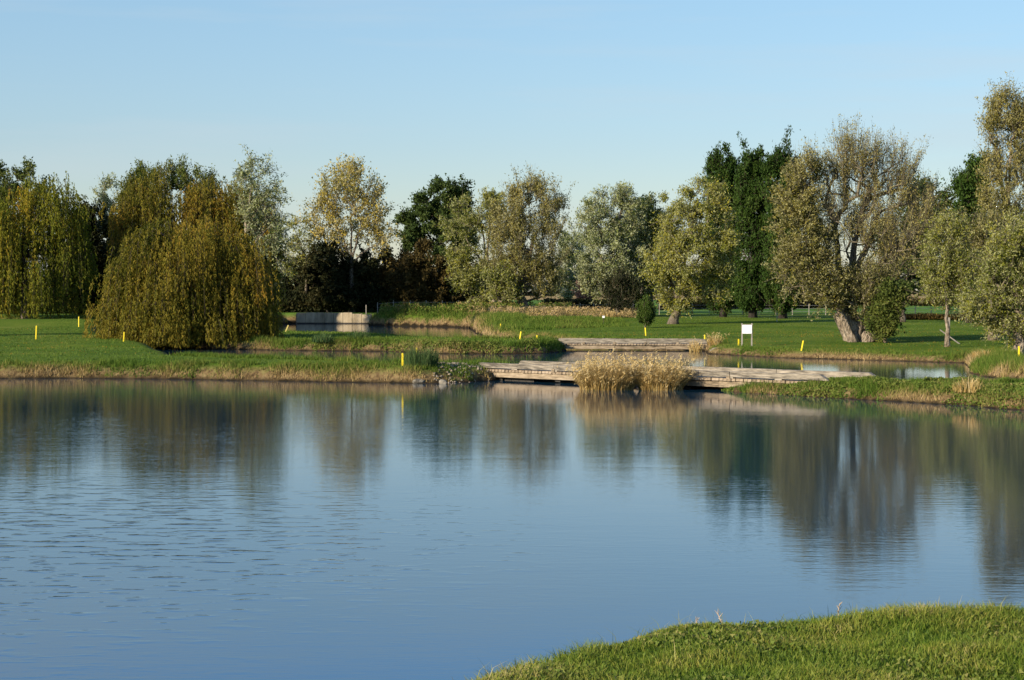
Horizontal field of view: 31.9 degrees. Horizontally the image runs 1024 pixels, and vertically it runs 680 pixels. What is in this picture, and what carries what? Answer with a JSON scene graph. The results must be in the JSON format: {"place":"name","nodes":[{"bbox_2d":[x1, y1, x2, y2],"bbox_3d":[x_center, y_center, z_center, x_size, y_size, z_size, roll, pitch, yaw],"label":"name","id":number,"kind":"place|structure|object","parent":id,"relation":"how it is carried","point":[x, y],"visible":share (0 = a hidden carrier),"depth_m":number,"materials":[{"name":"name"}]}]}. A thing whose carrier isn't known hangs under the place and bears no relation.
{"place":"outdoors","nodes":[
{"label":"outdoors","id":0,"kind":"place"},
{"bbox_2d":[0,318,469,365],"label":"lawn grass","id":1,"kind":"structure","parent":0,"point":[70,347],"depth_m":109.93,"materials":[{"name":"green plant"}]},
{"bbox_2d":[229,329,534,342],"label":"lawn grass","id":2,"kind":"structure","parent":0,"point":[338,333],"depth_m":135.66,"materials":[{"name":"green plant"}]},
{"bbox_2d":[0,324,1023,679],"bbox_3d":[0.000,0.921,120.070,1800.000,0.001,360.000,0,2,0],"label":"water","id":3,"kind":"structure","parent":0,"point":[242,530],"depth_m":33.69,"materials":[{"name":"blue liquid"}]},
{"bbox_2d":[557,348,645,390],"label":"reed clump","id":4,"kind":"object","parent":3,"relation":"on","point":[608,376],"visible":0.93,"depth_m":75.89,"materials":[{"name":"beige plant"}]},
{"bbox_2d":[622,350,706,390],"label":"reed clump","id":5,"kind":"object","parent":3,"relation":"in","point":[663,377],"visible":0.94,"depth_m":75.93,"materials":[{"name":"beige plant"}]},
{"bbox_2d":[687,335,703,351],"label":"grass tuft","id":6,"kind":"object","parent":3,"relation":"on","point":[697,348],"visible":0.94,"depth_m":124.73,"materials":[{"name":"beige plant"}]},
{"bbox_2d":[0,292,1023,409],"bbox_3d":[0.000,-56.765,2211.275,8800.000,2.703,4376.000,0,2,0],"label":"ground","id":7,"kind":"structure","parent":0,"point":[6,323],"depth_m":123.60,"materials":[{"name":"green plant"}]},
{"bbox_2d":[0,155,52,284],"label":"poplar tree","id":8,"kind":"object","parent":7,"relation":"on","point":[27,170],"visible":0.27,"depth_m":231.09,"materials":[{"name":"green plant"}]},
{"bbox_2d":[0,286,71,313],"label":"hedge","id":9,"kind":"object","parent":7,"relation":"on","point":[63,312],"visible":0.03,"depth_m":224.47,"materials":[{"name":"green plant"}]},
{"bbox_2d":[0,171,99,318],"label":"weeping willow","id":10,"kind":"object","parent":7,"relation":"on","point":[56,218],"visible":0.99,"depth_m":197.82,"materials":[{"name":"green plant"}]},
{"bbox_2d":[63,200,116,314],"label":"evergreen shrub","id":11,"kind":"object","parent":7,"relation":"on","point":[101,252],"visible":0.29,"depth_m":210.70,"materials":[{"name":"green plant"}]},
{"bbox_2d":[89,171,122,238],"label":"ash tree","id":12,"kind":"object","parent":7,"relation":"on","point":[103,196],"visible":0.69,"depth_m":238.88,"materials":[{"name":"green plant"}]},
{"bbox_2d":[96,198,128,266],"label":"evergreen tree","id":13,"kind":"object","parent":7,"relation":"on","point":[104,225],"visible":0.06,"depth_m":238.71,"materials":[{"name":"green plant"}]},
{"bbox_2d":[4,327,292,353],"bbox_3d":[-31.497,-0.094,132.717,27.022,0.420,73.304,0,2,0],"label":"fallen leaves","id":14,"kind":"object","parent":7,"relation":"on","point":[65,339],"visible":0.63,"depth_m":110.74,"materials":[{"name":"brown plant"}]},
{"bbox_2d":[114,153,224,212],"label":"poplar tree","id":15,"kind":"object","parent":7,"relation":"on","point":[181,172],"visible":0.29,"depth_m":214.87,"materials":[{"name":"green plant"}]},
{"bbox_2d":[82,212,286,349],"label":"weeping willow","id":16,"kind":"object","parent":7,"relation":"on","point":[179,288],"visible":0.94,"depth_m":129.59,"materials":[{"name":"green plant"}]},
{"bbox_2d":[99,162,289,304],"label":"weeping willow","id":17,"kind":"object","parent":7,"relation":"on","point":[151,203],"visible":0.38,"depth_m":205.43,"materials":[{"name":"green plant"}]},
{"bbox_2d":[0,350,512,381],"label":"bank grass","id":18,"kind":"structure","parent":7,"relation":"on","point":[331,366],"depth_m":85.72,"materials":[{"name":"green plant"}]},
{"bbox_2d":[230,212,289,321],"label":"alder tree","id":19,"kind":"object","parent":7,"relation":"on","point":[272,262],"visible":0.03,"depth_m":208.47,"materials":[{"name":"green plant"}]},
{"bbox_2d":[225,144,306,284],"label":"silver willow","id":20,"kind":"object","parent":7,"relation":"on","point":[246,211],"visible":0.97,"depth_m":185.29,"materials":[{"name":"green plant"}]},
{"bbox_2d":[272,253,305,311],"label":"holly bush","id":21,"kind":"object","parent":7,"relation":"on","point":[296,280],"visible":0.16,"depth_m":238.30,"materials":[{"name":"green plant"}]},
{"bbox_2d":[279,209,326,311],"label":"silver willow","id":22,"kind":"object","parent":7,"relation":"on","point":[299,257],"visible":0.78,"depth_m":235.28,"materials":[{"name":"green plant"}]},
{"bbox_2d":[312,330,334,341],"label":"grass tuft","id":23,"kind":"object","parent":7,"relation":"on","point":[315,338],"visible":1,"depth_m":126.07,"materials":[{"name":"green plant"}]},
{"bbox_2d":[291,238,362,311],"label":"holly bush","id":24,"kind":"object","parent":7,"relation":"on","point":[326,281],"visible":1,"depth_m":234.36,"materials":[{"name":"green plant"}]},
{"bbox_2d":[296,312,371,323],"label":"retaining wall","id":25,"kind":"structure","parent":7,"relation":"on","point":[323,318],"depth_m":230.90,"materials":[{"name":"concrete"}]},
{"bbox_2d":[294,152,404,312],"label":"poplar tree","id":26,"kind":"object","parent":7,"relation":"on","point":[354,172],"visible":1,"depth_m":234.91,"materials":[{"name":"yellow plant"}]},
{"bbox_2d":[346,328,370,339],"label":"grass tuft","id":27,"kind":"object","parent":7,"relation":"on","point":[356,334],"visible":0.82,"depth_m":127.27,"materials":[{"name":"green plant"}]},
{"bbox_2d":[333,242,392,312],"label":"holly bush","id":28,"kind":"object","parent":7,"relation":"on","point":[365,266],"visible":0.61,"depth_m":236.46,"materials":[{"name":"green plant"}]},
{"bbox_2d":[275,288,479,312],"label":"hedge","id":29,"kind":"object","parent":7,"relation":"on","point":[290,306],"visible":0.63,"depth_m":235.67,"materials":[{"name":"green plant"}]},
{"bbox_2d":[361,244,419,312],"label":"hawthorn bush","id":30,"kind":"object","parent":7,"relation":"on","point":[383,270],"visible":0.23,"depth_m":238.42,"materials":[{"name":"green plant"}]},
{"bbox_2d":[248,332,564,352],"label":"bank grass","id":31,"kind":"structure","parent":7,"relation":"on","point":[348,340],"depth_m":125.98,"materials":[{"name":"green plant"}]},
{"bbox_2d":[412,379,425,382],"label":"stone","id":32,"kind":"object","parent":7,"relation":"on","point":[418,381],"visible":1,"depth_m":81.54,"materials":[{"name":"grey stone"}]},
{"bbox_2d":[382,236,460,308],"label":"hawthorn bush","id":33,"kind":"object","parent":7,"relation":"on","point":[426,281],"visible":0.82,"depth_m":234.54,"materials":[{"name":"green plant"}]},
{"bbox_2d":[401,343,442,366],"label":"rush clump","id":34,"kind":"object","parent":7,"relation":"on","point":[429,358],"visible":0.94,"depth_m":82.75,"materials":[{"name":"green plant"}]},
{"bbox_2d":[390,173,484,271],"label":"oak tree","id":35,"kind":"object","parent":7,"relation":"on","point":[414,229],"visible":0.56,"depth_m":253.96,"materials":[{"name":"green plant"}]},
{"bbox_2d":[313,336,566,353],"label":"leafy weeds","id":36,"kind":"object","parent":7,"relation":"on","point":[489,343],"visible":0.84,"depth_m":121.11,"materials":[{"name":"green plant"}]},
{"bbox_2d":[439,379,446,383],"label":"stone","id":37,"kind":"object","parent":7,"relation":"on","point":[441,381],"visible":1,"depth_m":81.03,"materials":[{"name":"grey stone"}]},
{"bbox_2d":[437,256,485,304],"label":"holly bush","id":38,"kind":"object","parent":7,"relation":"on","point":[462,298],"visible":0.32,"depth_m":235.90,"materials":[{"name":"green plant"}]},
{"bbox_2d":[369,309,555,336],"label":"bank grass","id":39,"kind":"structure","parent":7,"relation":"on","point":[479,319],"depth_m":182.82,"materials":[{"name":"green plant"}]},
{"bbox_2d":[433,362,493,382],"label":"rubble","id":40,"kind":"object","parent":7,"relation":"on","point":[453,363],"visible":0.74,"depth_m":83.41,"materials":[{"name":"grey stone"}]},
{"bbox_2d":[430,185,509,305],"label":"crack willow","id":41,"kind":"object","parent":7,"relation":"on","point":[461,275],"visible":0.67,"depth_m":220.97,"materials":[{"name":"green plant"}]},
{"bbox_2d":[2,268,940,295],"bbox_3d":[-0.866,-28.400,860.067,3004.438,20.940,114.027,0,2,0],"label":"distant woods","id":42,"kind":"object","parent":7,"relation":"on","point":[565,289],"depth_m":853.25,"materials":[{"name":"green plant"}]},
{"bbox_2d":[379,300,578,315],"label":"tall weeds","id":43,"kind":"object","parent":7,"relation":"on","point":[460,306],"visible":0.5,"depth_m":214.71,"materials":[{"name":"green plant"}]},
{"bbox_2d":[472,258,526,304],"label":"pollard willow","id":44,"kind":"object","parent":7,"relation":"on","point":[500,281],"visible":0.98,"depth_m":215.03,"materials":[{"name":"green plant"}]},
{"bbox_2d":[480,160,576,306],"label":"pollard willow","id":45,"kind":"object","parent":7,"relation":"on","point":[516,226],"visible":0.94,"depth_m":216.70,"materials":[{"name":"green plant"}]},
{"bbox_2d":[465,305,637,317],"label":"tall weeds","id":46,"kind":"object","parent":7,"relation":"on","point":[556,310],"visible":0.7,"depth_m":199.06,"materials":[{"name":"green plant"}]},
{"bbox_2d":[554,217,594,299],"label":"willow tree","id":47,"kind":"object","parent":7,"relation":"on","point":[567,237],"visible":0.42,"depth_m":273.87,"materials":[{"name":"green plant"}]},
{"bbox_2d":[570,273,602,299],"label":"shrub","id":48,"kind":"object","parent":7,"relation":"on","point":[579,294],"visible":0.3,"depth_m":261.31,"materials":[{"name":"green plant"}]},
{"bbox_2d":[540,297,637,310],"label":"hedge","id":49,"kind":"object","parent":7,"relation":"on","point":[584,302],"visible":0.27,"depth_m":254.92,"materials":[{"name":"green plant"}]},
{"bbox_2d":[566,179,654,304],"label":"silver willow","id":50,"kind":"object","parent":7,"relation":"on","point":[614,239],"visible":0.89,"depth_m":202.99,"materials":[{"name":"green plant"}]},
{"bbox_2d":[600,309,622,317],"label":"grass tuft","id":51,"kind":"object","parent":7,"relation":"on","point":[613,313],"visible":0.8,"depth_m":195.61,"materials":[{"name":"beige plant"}]},
{"bbox_2d":[595,262,642,314],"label":"willow bush","id":52,"kind":"object","parent":7,"relation":"on","point":[616,289],"visible":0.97,"depth_m":199.55,"materials":[{"name":"green plant"}]},
{"bbox_2d":[558,338,706,349],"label":"wooden bridge","id":53,"kind":"structure","parent":7,"relation":"on","point":[611,343],"depth_m":126.60,"materials":[{"name":"brown wood"}]},
{"bbox_2d":[623,191,658,293],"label":"oak tree","id":54,"kind":"object","parent":7,"relation":"on","point":[642,198],"visible":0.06,"depth_m":249.12,"materials":[{"name":"green plant"}]},
{"bbox_2d":[634,292,657,327],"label":"dwarf conifer","id":55,"kind":"object","parent":7,"relation":"on","point":[646,313],"visible":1,"depth_m":159.64,"materials":[{"name":"green plant"}]},
{"bbox_2d":[626,190,684,305],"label":"crack willow","id":56,"kind":"object","parent":7,"relation":"on","point":[643,237],"visible":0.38,"depth_m":206.89,"materials":[{"name":"green plant"}]},
{"bbox_2d":[479,360,875,388],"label":"wooden bridge","id":57,"kind":"structure","parent":7,"relation":"on","point":[707,377],"depth_m":77.34,"materials":[{"name":"brown wood"}]},
{"bbox_2d":[633,170,745,323],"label":"crack willow","id":58,"kind":"object","parent":7,"relation":"on","point":[670,244],"visible":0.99,"depth_m":169.97,"materials":[{"name":"green plant"}]},
{"bbox_2d":[703,330,729,345],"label":"grass tuft","id":59,"kind":"object","parent":7,"relation":"on","point":[716,342],"visible":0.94,"depth_m":123.12,"materials":[{"name":"beige plant"}]},
{"bbox_2d":[700,140,742,316],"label":"conifer tree","id":60,"kind":"object","parent":7,"relation":"on","point":[716,166],"visible":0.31,"depth_m":198.86,"materials":[{"name":"green plant"}]},
{"bbox_2d":[659,303,825,314],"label":"wire fence","id":61,"kind":"object","parent":7,"relation":"on","point":[775,312],"visible":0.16,"depth_m":213.96,"materials":[{"name":"metal"}]},
{"bbox_2d":[500,329,985,369],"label":"bank grass","id":62,"kind":"structure","parent":7,"relation":"on","point":[766,349],"depth_m":115.24,"materials":[{"name":"plant"}]},
{"bbox_2d":[655,297,830,309],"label":"hedge","id":63,"kind":"object","parent":7,"relation":"on","point":[698,305],"visible":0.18,"depth_m":278.43,"materials":[{"name":"green plant"}]},
{"bbox_2d":[741,323,752,344],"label":"sign board","id":64,"kind":"object","parent":7,"relation":"on","point":[746,328],"visible":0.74,"depth_m":119.46,"materials":[{"name":"white paint"}]},
{"bbox_2d":[730,131,768,317],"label":"conifer tree","id":65,"kind":"object","parent":7,"relation":"on","point":[748,204],"visible":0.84,"depth_m":194.83,"materials":[{"name":"green plant"}]},
{"bbox_2d":[757,125,805,318],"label":"conifer tree","id":66,"kind":"object","parent":7,"relation":"on","point":[776,160],"visible":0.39,"depth_m":190.92,"materials":[{"name":"green plant"}]},
{"bbox_2d":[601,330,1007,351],"bbox_3d":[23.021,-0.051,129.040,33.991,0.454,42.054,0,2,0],"label":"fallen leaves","id":67,"kind":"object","parent":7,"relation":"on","point":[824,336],"visible":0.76,"depth_m":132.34,"materials":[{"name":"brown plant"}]},
{"bbox_2d":[761,129,859,341],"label":"pollard willow","id":68,"kind":"object","parent":7,"relation":"on","point":[810,261],"visible":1,"depth_m":124.79,"materials":[{"name":"green plant"}]},
{"bbox_2d":[825,246,908,340],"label":"sucker growth","id":69,"kind":"object","parent":7,"relation":"on","point":[861,283],"visible":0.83,"depth_m":125.12,"materials":[{"name":"green plant"}]},
{"bbox_2d":[783,111,952,341],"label":"pollard willow","id":70,"kind":"object","parent":7,"relation":"on","point":[851,165],"visible":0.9,"depth_m":126.10,"materials":[{"name":"green plant"}]},
{"bbox_2d":[721,375,1023,409],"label":"leafy weeds","id":71,"kind":"object","parent":7,"relation":"on","point":[817,388],"visible":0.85,"depth_m":69.19,"materials":[{"name":"green plant"}]},
{"bbox_2d":[723,375,1023,407],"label":"bank grass","id":72,"kind":"structure","parent":7,"relation":"on","point":[750,386],"depth_m":69.44,"materials":[{"name":"green plant"}]},
{"bbox_2d":[857,274,910,342],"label":"ivy bush","id":73,"kind":"object","parent":7,"relation":"on","point":[882,316],"visible":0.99,"depth_m":124.02,"materials":[{"name":"green plant"}]},
{"bbox_2d":[801,297,1020,305],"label":"hedge","id":74,"kind":"object","parent":7,"relation":"on","point":[916,302],"visible":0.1,"depth_m":337.66,"materials":[{"name":"green plant"}]},
{"bbox_2d":[869,172,958,321],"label":"maple tree","id":75,"kind":"object","parent":7,"relation":"on","point":[942,194],"visible":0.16,"depth_m":176.75,"materials":[{"name":"green plant"}]},
{"bbox_2d":[911,306,963,313],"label":"wire fence","id":76,"kind":"object","parent":7,"relation":"on","point":[915,308],"visible":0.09,"depth_m":189.97,"materials":[{"name":"metal"}]},
{"bbox_2d":[905,312,981,319],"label":"hedge","id":77,"kind":"object","parent":7,"relation":"on","point":[926,316],"visible":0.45,"depth_m":185.66,"materials":[{"name":"green plant"}]},
{"bbox_2d":[905,208,985,346],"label":"young tree","id":78,"kind":"object","parent":7,"relation":"on","point":[949,263],"visible":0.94,"depth_m":117.35,"materials":[{"name":"green plant"}]},
{"bbox_2d":[940,317,959,343],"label":"stake","id":79,"kind":"object","parent":7,"relation":"on","point":[944,332],"visible":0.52,"depth_m":123.22,"materials":[{"name":"grey wood"}]},
{"bbox_2d":[938,144,991,322],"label":"conifer tree","id":80,"kind":"object","parent":7,"relation":"on","point":[964,182],"visible":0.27,"depth_m":174.86,"materials":[{"name":"green plant"}]},
{"bbox_2d":[952,377,988,392],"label":"grass tuft","id":81,"kind":"object","parent":7,"relation":"on","point":[958,388],"visible":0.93,"depth_m":66.32,"materials":[{"name":"beige plant"}]},
{"bbox_2d":[933,346,1023,378],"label":"bank grass","id":82,"kind":"structure","parent":7,"relation":"on","point":[1010,359],"depth_m":91.11,"materials":[{"name":"green plant"}]},
{"bbox_2d":[938,201,1023,340],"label":"crack willow","id":83,"kind":"object","parent":7,"relation":"on","point":[980,239],"visible":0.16,"depth_m":127.27,"materials":[{"name":"green plant"}]},
{"bbox_2d":[972,349,989,356],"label":"grass tuft","id":84,"kind":"object","parent":7,"relation":"on","point":[976,353],"visible":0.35,"depth_m":101.06,"materials":[{"name":"beige plant"}]},
{"bbox_2d":[950,204,1023,354],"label":"crack willow","id":85,"kind":"object","parent":7,"relation":"on","point":[1000,300],"visible":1,"depth_m":103.46,"materials":[{"name":"green plant"}]},
{"bbox_2d":[972,71,1023,330],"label":"tall willow","id":86,"kind":"object","parent":7,"relation":"on","point":[993,166],"visible":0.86,"depth_m":147.12,"materials":[{"name":"green plant"}]},
{"bbox_2d":[0,0,1023,291],"label":"sky","id":87,"kind":"structure","parent":0,"point":[588,93],"materials":[{"name":"blue"}]},
{"bbox_2d":[494,314,629,327],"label":"bank grass","id":88,"kind":"structure","parent":0,"point":[588,321],"depth_m":174.60,"materials":[{"name":"green plant"}]},
{"bbox_2d":[452,595,1023,679],"bbox_3d":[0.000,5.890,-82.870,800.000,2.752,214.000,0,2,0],"label":"bank ground","id":89,"kind":"structure","parent":0,"point":[815,660],"depth_m":11.17,"materials":[{"name":"green plant"}]},
{"bbox_2d":[522,316,1014,352],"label":"lawn grass","id":90,"kind":"structure","parent":0,"point":[729,330],"depth_m":150.02,"materials":[{"name":"green plant"}]}
]}

